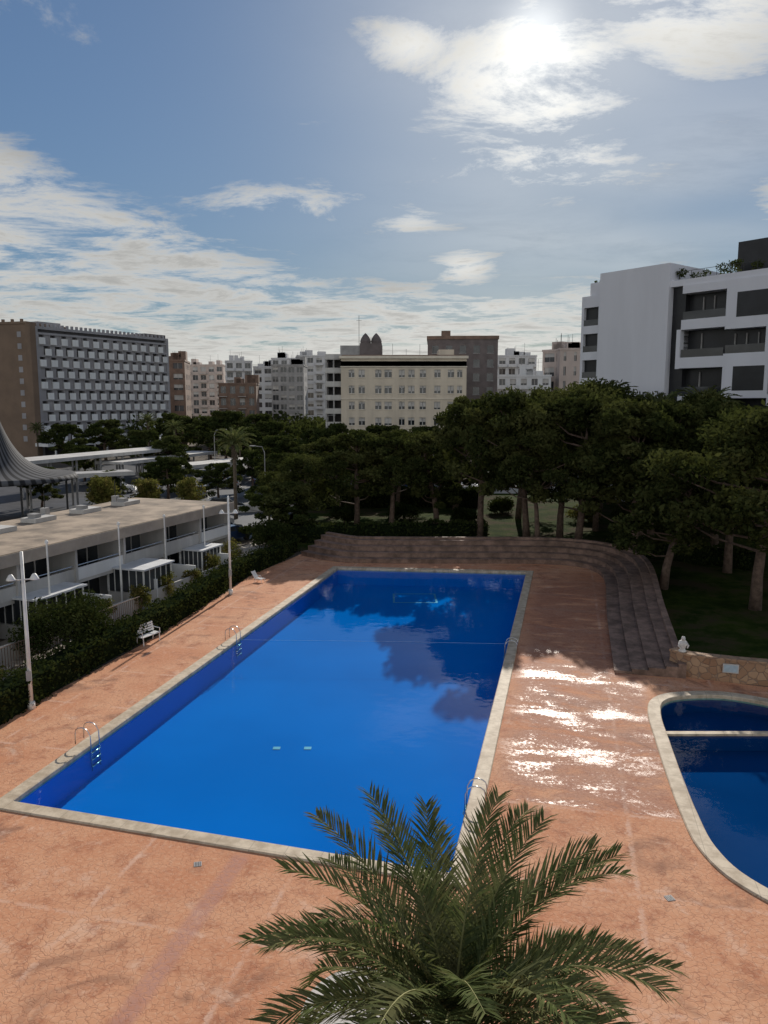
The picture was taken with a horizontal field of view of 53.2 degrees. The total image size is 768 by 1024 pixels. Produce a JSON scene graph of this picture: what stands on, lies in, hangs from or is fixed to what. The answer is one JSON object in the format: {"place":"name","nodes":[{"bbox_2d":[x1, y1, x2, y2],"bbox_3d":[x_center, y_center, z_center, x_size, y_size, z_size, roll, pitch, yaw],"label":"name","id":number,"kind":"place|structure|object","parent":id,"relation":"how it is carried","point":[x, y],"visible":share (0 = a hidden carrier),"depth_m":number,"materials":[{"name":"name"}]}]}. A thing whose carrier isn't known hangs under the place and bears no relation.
{"place":"outdoors","nodes":[
{"label":"outdoors","id":0,"kind":"place"},
{"bbox_2d":[0,542,260,679],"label":"garden path","id":1,"kind":"structure","parent":0,"point":[247,547],"depth_m":38.61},
{"bbox_2d":[0,582,87,639],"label":"garden pergola","id":2,"kind":"object","parent":1,"relation":"on","point":[10,614],"visible":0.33,"depth_m":39.37,"materials":[{"name":"paint"}]},
{"bbox_2d":[6,588,115,661],"bbox_3d":[-15.084,5.346,36.802,4.768,3.173,4.990,7,11,41],"label":"round shrub","id":3,"kind":"object","parent":1,"relation":"on","point":[77,616],"visible":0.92,"depth_m":35.94,"materials":[{"name":"green plant"}]},
{"bbox_2d":[0,596,139,669],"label":"garden fence","id":4,"kind":"object","parent":1,"relation":"on","point":[57,636],"visible":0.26,"depth_m":35.92,"materials":[{"name":"grey metal"}]},
{"bbox_2d":[127,584,151,611],"bbox_3d":[-14.197,4.993,44.754,1.454,1.637,1.186,-4,9,-29],"label":"garden bush","id":5,"kind":"object","parent":1,"relation":"on","point":[137,591],"visible":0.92,"depth_m":44.57,"materials":[{"name":"green plant"}]},
{"bbox_2d":[107,558,174,603],"bbox_3d":[-15.000,4.290,47.263,2.900,2.300,3.100,3,8,19],"label":"garden pergola","id":6,"kind":"object","parent":1,"relation":"on","point":[146,572],"visible":0.62,"depth_m":46.20,"materials":[{"name":"paint"}]},
{"bbox_2d":[159,570,176,595],"bbox_3d":[-13.685,4.479,47.733,1.777,1.819,1.870,0,8,0],"label":"garden bush","id":7,"kind":"object","parent":1,"relation":"on","point":[168,587],"visible":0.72,"depth_m":47.30,"materials":[{"name":"green plant"}]},
{"bbox_2d":[179,542,222,571],"bbox_3d":[-12.900,3.439,54.010,2.100,2.100,2.700,3,8,19],"label":"garden pergola","id":8,"kind":"object","parent":1,"relation":"on","point":[189,556],"visible":0.56,"depth_m":53.00,"materials":[{"name":"paint"}]},
{"bbox_2d":[221,537,242,558],"bbox_3d":[-11.363,2.991,56.986,1.746,2.176,2.101,0,8,0],"label":"garden bush","id":9,"kind":"object","parent":1,"relation":"on","point":[234,553],"visible":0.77,"depth_m":56.89,"materials":[{"name":"green plant"}]},
{"bbox_2d":[246,518,293,547],"bbox_3d":[-9.351,1.932,61.930,3.782,2.886,3.369,-4,9,-27],"label":"round shrub","id":10,"kind":"object","parent":1,"relation":"on","point":[261,533],"visible":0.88,"depth_m":61.29,"materials":[{"name":"green plant"}]},
{"bbox_2d":[0,464,292,541],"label":"car park asphalt","id":11,"kind":"object","parent":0,"point":[10,505],"visible":0.06,"depth_m":99.14,"materials":[{"name":"asphalt"}]},
{"bbox_2d":[0,422,77,517],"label":"ribbed shell canopy","id":12,"kind":"object","parent":11,"relation":"on","point":[17,468],"visible":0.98,"depth_m":80.27,"materials":[{"name":"concrete"}]},
{"bbox_2d":[17,466,63,506],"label":"broadleaf tree","id":13,"kind":"object","parent":11,"relation":"on","point":[40,488],"visible":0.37,"depth_m":89.46,"materials":[{"name":"green plant"}]},
{"bbox_2d":[62,437,90,465],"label":"broadleaf tree","id":14,"kind":"object","parent":11,"relation":"on","point":[81,442],"visible":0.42,"depth_m":139.12,"materials":[{"name":"green plant"}]},
{"bbox_2d":[25,469,134,510],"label":"walkway canopy","id":15,"kind":"object","parent":11,"relation":"on","point":[87,474],"visible":0.54,"depth_m":90.47,"materials":[{"name":"grey concrete"}]},
{"bbox_2d":[61,446,105,480],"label":"broadleaf tree","id":16,"kind":"object","parent":11,"relation":"on","point":[82,464],"visible":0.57,"depth_m":119.22,"materials":[{"name":"green plant"}]},
{"bbox_2d":[22,447,171,497],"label":"parking canopy","id":17,"kind":"object","parent":11,"relation":"on","point":[50,459],"visible":0.45,"depth_m":112.31,"materials":[{"name":"metal"}]},
{"bbox_2d":[85,475,121,504],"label":"light green tree","id":18,"kind":"object","parent":11,"relation":"on","point":[102,491],"visible":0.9,"depth_m":83.86,"materials":[{"name":"green plant"}]},
{"bbox_2d":[86,469,127,497],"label":"broadleaf tree","id":19,"kind":"object","parent":11,"relation":"on","point":[118,481],"visible":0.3,"depth_m":91.95,"materials":[{"name":"green plant"}]},
{"bbox_2d":[114,429,162,471],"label":"broadleaf tree","id":20,"kind":"object","parent":11,"relation":"on","point":[139,438],"visible":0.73,"depth_m":134.16,"materials":[{"name":"green plant"}]},
{"bbox_2d":[127,477,161,498],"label":"light green tree","id":21,"kind":"object","parent":11,"relation":"on","point":[145,486],"visible":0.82,"depth_m":87.72,"materials":[{"name":"green plant"}]},
{"bbox_2d":[95,451,216,479],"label":"parking canopy","id":22,"kind":"object","parent":11,"relation":"on","point":[137,460],"visible":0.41,"depth_m":118.33,"materials":[{"name":"metal"}]},
{"bbox_2d":[139,456,193,498],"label":"broadleaf tree","id":23,"kind":"object","parent":11,"relation":"on","point":[167,464],"visible":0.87,"depth_m":94.23,"materials":[{"name":"green plant"}]},
{"bbox_2d":[148,434,189,461],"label":"broadleaf tree","id":24,"kind":"object","parent":11,"relation":"on","point":[170,443],"visible":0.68,"depth_m":126.71,"materials":[{"name":"green plant"}]},
{"bbox_2d":[175,476,205,500],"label":"light green tree","id":25,"kind":"object","parent":11,"relation":"on","point":[186,488],"visible":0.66,"depth_m":81.67,"materials":[{"name":"green plant"}]},
{"bbox_2d":[161,457,258,487],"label":"parking canopy","id":26,"kind":"object","parent":11,"relation":"on","point":[199,464],"visible":0.22,"depth_m":114.08,"materials":[{"name":"metal"}]},
{"bbox_2d":[191,462,244,497],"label":"broadleaf tree","id":27,"kind":"object","parent":11,"relation":"on","point":[216,478],"visible":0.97,"depth_m":96.24,"materials":[{"name":"green plant"}]},
{"bbox_2d":[194,410,244,458],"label":"broadleaf tree","id":28,"kind":"object","parent":11,"relation":"on","point":[226,419],"visible":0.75,"depth_m":147.22,"materials":[{"name":"green plant"}]},
{"bbox_2d":[210,426,256,518],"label":"palm tree","id":29,"kind":"object","parent":11,"relation":"on","point":[234,438],"visible":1,"depth_m":79.75,"materials":[{"name":"green plant"}]},
{"bbox_2d":[228,427,262,467],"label":"broadleaf tree","id":30,"kind":"object","parent":11,"relation":"on","point":[256,433],"visible":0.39,"depth_m":132.93,"materials":[{"name":"green plant"}]},
{"bbox_2d":[226,449,269,488],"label":"broadleaf tree","id":31,"kind":"object","parent":11,"relation":"on","point":[251,460],"visible":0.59,"depth_m":103.27,"materials":[{"name":"green plant"}]},
{"bbox_2d":[234,413,271,456],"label":"broadleaf tree","id":32,"kind":"object","parent":11,"relation":"on","point":[246,421],"visible":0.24,"depth_m":146.32,"materials":[{"name":"green plant"}]},
{"bbox_2d":[249,420,294,447],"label":"broadleaf tree","id":33,"kind":"object","parent":11,"relation":"on","point":[270,428],"visible":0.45,"depth_m":138.16,"materials":[{"name":"green plant"}]},
{"bbox_2d":[254,452,299,476],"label":"broadleaf tree","id":34,"kind":"object","parent":11,"relation":"on","point":[270,464],"visible":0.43,"depth_m":95.13,"materials":[{"name":"green plant"}]},
{"bbox_2d":[253,435,307,477],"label":"broadleaf tree","id":35,"kind":"object","parent":11,"relation":"on","point":[279,444],"visible":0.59,"depth_m":110.97,"materials":[{"name":"green plant"}]},
{"bbox_2d":[169,350,191,444],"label":"apartment block","id":36,"kind":"structure","parent":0,"point":[180,381],"depth_m":220.49,"materials":[{"name":"beige concrete"}]},
{"bbox_2d":[253,359,271,414],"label":"apartment block","id":37,"kind":"structure","parent":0,"point":[263,371],"depth_m":300.39,"materials":[{"name":"white concrete"}]},
{"bbox_2d":[0,555,767,1023],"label":"pool deck","id":38,"kind":"structure","parent":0,"point":[100,925],"depth_m":19.80,"materials":[{"name":"ceramic"}]},
{"bbox_2d":[6,551,38,709],"bbox_3d":[-13.989,4.679,30.008,1.200,6.350,0.359,-2,8,-15],"label":"floodlight pole","id":39,"kind":"object","parent":38,"relation":"on","point":[34,576],"visible":1,"depth_m":29.96,"materials":[{"name":"metal"}]},
{"bbox_2d":[74,722,101,770],"bbox_3d":[-10.571,8.354,27.406,0.690,1.600,0.540,2,8,13],"label":"pool ladder","id":40,"kind":"object","parent":38,"relation":"attached to","point":[96,756],"visible":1,"depth_m":27.33,"materials":[{"name":"silver metal"}]},
{"bbox_2d":[0,533,299,724],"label":"hedge","id":41,"kind":"object","parent":38,"relation":"on","point":[74,660],"visible":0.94,"depth_m":37.49,"materials":[{"name":"green plant"}]},
{"bbox_2d":[219,496,237,594],"bbox_3d":[-9.739,2.119,48.330,1.200,6.300,0.359,-2,8,-15],"label":"floodlight pole","id":42,"kind":"object","parent":38,"relation":"on","point":[230,591],"visible":1,"depth_m":48.31,"materials":[{"name":"metal"}]},
{"bbox_2d":[0,566,533,887],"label":"pool coping","id":43,"kind":"object","parent":38,"relation":"on","point":[11,800],"visible":0.85,"depth_m":25.82,"materials":[{"name":"stone"}]},
{"bbox_2d":[20,570,524,871],"bbox_3d":[-0.653,7.263,39.075,13.597,1.100,36.622,2,8,13],"label":"pool basin","id":44,"kind":"object","parent":38,"relation":"in","point":[276,730],"visible":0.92,"depth_m":31.80,"materials":[{"name":"tile"}]},
{"bbox_2d":[298,967,430,1023],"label":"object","id":45,"kind":"object","parent":38,"relation":"on","point":[331,977],"visible":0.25,"depth_m":15.32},
{"bbox_2d":[232,782,690,1023],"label":"palm tree","id":46,"kind":"object","parent":38,"relation":"on","point":[455,944],"visible":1,"depth_m":9.98,"materials":[{"name":"green plant"}]},
{"bbox_2d":[647,691,767,902],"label":"paddling pool coping","id":47,"kind":"object","parent":38,"relation":"on","point":[710,852],"visible":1,"depth_m":24.50,"materials":[{"name":"stone"}]},
{"bbox_2d":[661,700,767,887],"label":"paddling pool basin","id":48,"kind":"object","parent":38,"relation":"in","point":[728,792],"visible":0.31,"depth_m":26.06,"materials":[{"name":"paint"}]},
{"bbox_2d":[666,731,767,750],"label":"paddling pool divider","id":49,"kind":"object","parent":48,"relation":"on","point":[718,740],"visible":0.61,"depth_m":28.26,"materials":[{"name":"stone"}]},
{"bbox_2d":[0,440,767,689],"bbox_3d":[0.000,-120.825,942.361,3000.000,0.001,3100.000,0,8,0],"label":"ground","id":50,"kind":"structure","parent":0,"point":[57,465],"depth_m":145.85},
{"bbox_2d":[0,319,65,456],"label":"hotel wing","id":51,"kind":"structure","parent":50,"relation":"on","point":[14,410],"depth_m":171.20,"materials":[{"name":"concrete"}]},
{"bbox_2d":[36,423,86,453],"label":"broadleaf tree","id":52,"kind":"object","parent":50,"relation":"on","point":[57,433],"visible":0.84,"depth_m":155.89,"materials":[{"name":"green plant"}]},
{"bbox_2d":[24,321,170,456],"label":"hotel building","id":53,"kind":"structure","parent":50,"relation":"on","point":[81,379],"depth_m":182.98,"materials":[{"name":"white paint"}]},
{"bbox_2d":[83,418,131,459],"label":"broadleaf tree","id":54,"kind":"object","parent":50,"relation":"on","point":[110,431],"visible":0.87,"depth_m":162.37,"materials":[{"name":"green plant"}]},
{"bbox_2d":[0,481,245,665],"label":"terraced bungalow row","id":55,"kind":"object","parent":50,"relation":"on","point":[83,547],"visible":0.72,"depth_m":47.27,"materials":[{"name":"paint"}]},
{"bbox_2d":[151,412,188,445],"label":"broadleaf tree","id":56,"kind":"object","parent":50,"relation":"on","point":[168,417],"visible":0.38,"depth_m":177.47,"materials":[{"name":"green plant"}]},
{"bbox_2d":[160,415,204,450],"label":"broadleaf tree","id":57,"kind":"object","parent":50,"relation":"on","point":[186,419],"visible":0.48,"depth_m":169.59,"materials":[{"name":"green plant"}]},
{"bbox_2d":[190,359,225,417],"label":"apartment block","id":58,"kind":"structure","parent":50,"relation":"on","point":[206,379],"depth_m":325.89,"materials":[{"name":"beige concrete"}]},
{"bbox_2d":[184,416,234,458],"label":"broadleaf tree","id":59,"kind":"object","parent":50,"relation":"on","point":[191,428],"visible":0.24,"depth_m":163.96,"materials":[{"name":"green plant"}]},
{"bbox_2d":[121,410,325,448],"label":"distant trees","id":60,"kind":"object","parent":50,"relation":"on","point":[303,425],"visible":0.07,"depth_m":195.71,"materials":[{"name":"green plant"}]},
{"bbox_2d":[218,375,259,425],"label":"apartment block","id":61,"kind":"structure","parent":50,"relation":"on","point":[240,394],"depth_m":228.20,"materials":[{"name":"brown brick"}]},
{"bbox_2d":[225,354,252,382],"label":"apartment block","id":62,"kind":"structure","parent":50,"relation":"on","point":[235,366],"depth_m":296.20,"materials":[{"name":"white concrete"}]},
{"bbox_2d":[271,357,307,439],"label":"apartment block","id":63,"kind":"structure","parent":50,"relation":"on","point":[289,390],"depth_m":257.07,"materials":[{"name":"paint"}]},
{"bbox_2d":[295,350,325,421],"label":"apartment block","id":64,"kind":"structure","parent":50,"relation":"on","point":[315,364],"depth_m":297.19,"materials":[{"name":"white concrete"}]},
{"bbox_2d":[290,428,336,455],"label":"broadleaf tree","id":65,"kind":"object","parent":50,"relation":"on","point":[317,433],"visible":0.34,"depth_m":115.77,"materials":[{"name":"green plant"}]},
{"bbox_2d":[365,424,408,451],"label":"broadleaf tree","id":66,"kind":"object","parent":50,"relation":"on","point":[378,429],"visible":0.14,"depth_m":120.82,"materials":[{"name":"green plant"}]},
{"bbox_2d":[301,532,686,678],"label":"amphitheatre steps","id":67,"kind":"structure","parent":50,"relation":"on","point":[643,638],"depth_m":57.24,"materials":[{"name":"stone"}]},
{"bbox_2d":[497,346,536,374],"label":"apartment block","id":68,"kind":"structure","parent":50,"relation":"on","point":[511,361],"depth_m":255.71,"materials":[{"name":"white concrete"}]},
{"bbox_2d":[497,359,551,396],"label":"apartment block","id":69,"kind":"structure","parent":50,"relation":"on","point":[526,379],"depth_m":196.39,"materials":[{"name":"white concrete"}]},
{"bbox_2d":[542,333,565,391],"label":"apartment block","id":70,"kind":"structure","parent":50,"relation":"on","point":[549,362],"depth_m":202.30,"materials":[{"name":"beige concrete"}]},
{"bbox_2d":[555,336,580,392],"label":"apartment block","id":71,"kind":"structure","parent":50,"relation":"on","point":[568,364],"depth_m":196.97,"materials":[{"name":"paint"}]},
{"bbox_2d":[579,237,767,501],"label":"modern white building","id":72,"kind":"structure","parent":50,"relation":"on","point":[666,328],"depth_m":87.89,"materials":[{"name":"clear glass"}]},
{"bbox_2d":[669,647,767,685],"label":"stone wall","id":73,"kind":"structure","parent":50,"relation":"on","point":[709,666],"depth_m":33.43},
{"bbox_2d":[0,0,767,374],"label":"sky","id":74,"kind":"structure","parent":0,"point":[256,180],"materials":[{"name":"blue"}]},
{"bbox_2d":[325,333,468,456],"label":"cream apartment building","id":75,"kind":"structure","parent":0,"point":[367,382],"depth_m":148.42,"materials":[{"name":"beige concrete"}]},
{"bbox_2d":[427,331,498,401],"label":"brick apartment building","id":76,"kind":"structure","parent":0,"point":[481,352],"depth_m":168.30,"materials":[{"name":"brown brick"}]},
{"bbox_2d":[251,493,767,658],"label":"lawn","id":77,"kind":"structure","parent":0,"point":[708,610],"depth_m":51.14,"materials":[{"name":"green plant"}]},
{"bbox_2d":[237,480,326,533],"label":"broadleaf tree","id":78,"kind":"object","parent":77,"relation":"on","point":[281,498],"visible":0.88,"depth_m":67.04,"materials":[{"name":"green plant"}]},
{"bbox_2d":[254,452,348,523],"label":"pine tree","id":79,"kind":"object","parent":77,"relation":"on","point":[310,467],"visible":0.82,"depth_m":68.97,"materials":[{"name":"green plant"}]},
{"bbox_2d":[299,435,372,506],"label":"pine tree","id":80,"kind":"object","parent":77,"relation":"on","point":[322,444],"visible":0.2,"depth_m":84.02,"materials":[{"name":"green plant"}]},
{"bbox_2d":[329,503,360,522],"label":"round shrub","id":81,"kind":"object","parent":77,"relation":"on","point":[345,513],"visible":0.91,"depth_m":77.07,"materials":[{"name":"green plant"}]},
{"bbox_2d":[303,429,410,524],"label":"pine tree","id":82,"kind":"object","parent":77,"relation":"on","point":[348,454],"visible":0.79,"depth_m":71.05,"materials":[{"name":"green plant"}]},
{"bbox_2d":[269,518,489,543],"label":"hedge","id":83,"kind":"object","parent":77,"relation":"on","point":[308,532],"visible":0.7,"depth_m":66.57,"materials":[{"name":"green plant"}]},
{"bbox_2d":[292,485,477,508],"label":"hedge","id":84,"kind":"object","parent":77,"relation":"on","point":[469,496],"visible":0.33,"depth_m":89.17,"materials":[{"name":"green plant"}]},
{"bbox_2d":[350,427,430,523],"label":"pine tree","id":85,"kind":"object","parent":77,"relation":"on","point":[398,458],"visible":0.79,"depth_m":70.48,"materials":[{"name":"green plant"}]},
{"bbox_2d":[386,501,422,521],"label":"round shrub","id":86,"kind":"object","parent":77,"relation":"on","point":[404,511],"visible":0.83,"depth_m":77.98,"materials":[{"name":"green plant"}]},
{"bbox_2d":[403,432,463,522],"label":"pine tree","id":87,"kind":"object","parent":77,"relation":"on","point":[420,445],"visible":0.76,"depth_m":70.00,"materials":[{"name":"green plant"}]},
{"bbox_2d":[429,425,486,508],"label":"pine tree","id":88,"kind":"object","parent":77,"relation":"on","point":[461,459],"visible":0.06,"depth_m":83.56,"materials":[{"name":"green plant"}]},
{"bbox_2d":[426,395,508,536],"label":"pine tree","id":89,"kind":"object","parent":77,"relation":"on","point":[451,421],"visible":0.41,"depth_m":65.54,"materials":[{"name":"green plant"}]},
{"bbox_2d":[487,496,514,513],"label":"round shrub","id":90,"kind":"object","parent":77,"relation":"on","point":[501,505],"visible":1,"depth_m":83.97,"materials":[{"name":"green plant"}]},
{"bbox_2d":[442,385,575,536],"bbox_3d":[11.906,-3.866,64.931,9.710,13.570,13.660,7,11,40],"label":"pine tree","id":91,"kind":"object","parent":77,"relation":"on","point":[506,408],"visible":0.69,"depth_m":61.93,"materials":[{"name":"green plant"}]},
{"bbox_2d":[487,384,562,518],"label":"pine tree","id":92,"kind":"object","parent":77,"relation":"on","point":[518,513],"visible":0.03,"depth_m":79.90,"materials":[{"name":"green plant"}]},
{"bbox_2d":[485,423,600,536],"bbox_3d":[12.413,-2.152,62.458,10.320,10.856,7.336,5,9,31],"label":"pine tree","id":93,"kind":"object","parent":77,"relation":"on","point":[527,442],"visible":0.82,"depth_m":60.98,"materials":[{"name":"green plant"}]},
{"bbox_2d":[485,382,623,537],"bbox_3d":[15.315,-4.303,66.740,13.228,13.880,9.848,7,11,41],"label":"pine tree","id":94,"kind":"object","parent":77,"relation":"on","point":[578,392],"visible":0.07,"depth_m":64.13,"materials":[{"name":"green plant"}]},
{"bbox_2d":[527,392,645,538],"bbox_3d":[16.344,-3.266,62.726,10.864,13.019,7.343,4,9,28],"label":"pine tree","id":95,"kind":"object","parent":77,"relation":"on","point":[576,411],"visible":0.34,"depth_m":61.27,"materials":[{"name":"green plant"}]},
{"bbox_2d":[565,376,652,404],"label":"pine tree","id":96,"kind":"object","parent":77,"relation":"on","point":[624,389],"visible":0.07,"depth_m":78.93,"materials":[{"name":"green plant"}]},
{"bbox_2d":[578,397,678,535],"bbox_3d":[19.643,-2.629,59.656,8.180,12.612,12.104,0,8,1],"label":"pine tree","id":97,"kind":"object","parent":77,"relation":"on","point":[655,416],"visible":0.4,"depth_m":56.51,"materials":[{"name":"green plant"}]},
{"bbox_2d":[566,413,702,551],"bbox_3d":[19.076,-1.705,57.265,9.568,11.405,11.651,6,10,35],"label":"pine tree","id":98,"kind":"object","parent":77,"relation":"on","point":[608,460],"visible":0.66,"depth_m":55.32,"materials":[{"name":"green plant"}]},
{"bbox_2d":[593,399,708,537],"bbox_3d":[21.776,-2.884,61.695,9.461,12.526,13.309,-4,9,-28],"label":"pine tree","id":99,"kind":"object","parent":77,"relation":"on","point":[688,414],"visible":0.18,"depth_m":57.45,"materials":[{"name":"green plant"}]},
{"bbox_2d":[632,390,683,405],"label":"palm tree","id":100,"kind":"object","parent":77,"relation":"on","point":[660,397],"visible":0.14,"depth_m":78.28,"materials":[{"name":"green plant"}]},
{"bbox_2d":[608,459,736,589],"bbox_3d":[18.779,0.740,49.532,9.124,8.747,6.167,-6,10,-34],"label":"pine tree","id":101,"kind":"object","parent":77,"relation":"on","point":[672,537],"visible":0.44,"depth_m":48.60,"materials":[{"name":"green plant"}]},
{"bbox_2d":[632,399,767,610],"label":"pine tree","id":102,"kind":"object","parent":77,"relation":"on","point":[746,461],"visible":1,"depth_m":43.10,"materials":[{"name":"green plant"}]},
{"bbox_2d":[659,388,748,413],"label":"pine tree","id":103,"kind":"object","parent":77,"relation":"on","point":[699,399],"visible":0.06,"depth_m":72.26,"materials":[{"name":"green plant"}]},
{"bbox_2d":[676,384,745,405],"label":"palm tree","id":104,"kind":"object","parent":77,"relation":"on","point":[713,387],"visible":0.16,"depth_m":76.65,"materials":[{"name":"green plant"}]},
{"bbox_2d":[681,403,750,547],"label":"pine tree","id":105,"kind":"object","parent":77,"relation":"on","point":[710,411],"visible":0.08,"depth_m":60.44,"materials":[{"name":"green plant"}]},
{"bbox_2d":[680,406,767,573],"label":"pine tree","id":106,"kind":"object","parent":77,"relation":"on","point":[727,559],"visible":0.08,"depth_m":54.62,"materials":[{"name":"green plant"}]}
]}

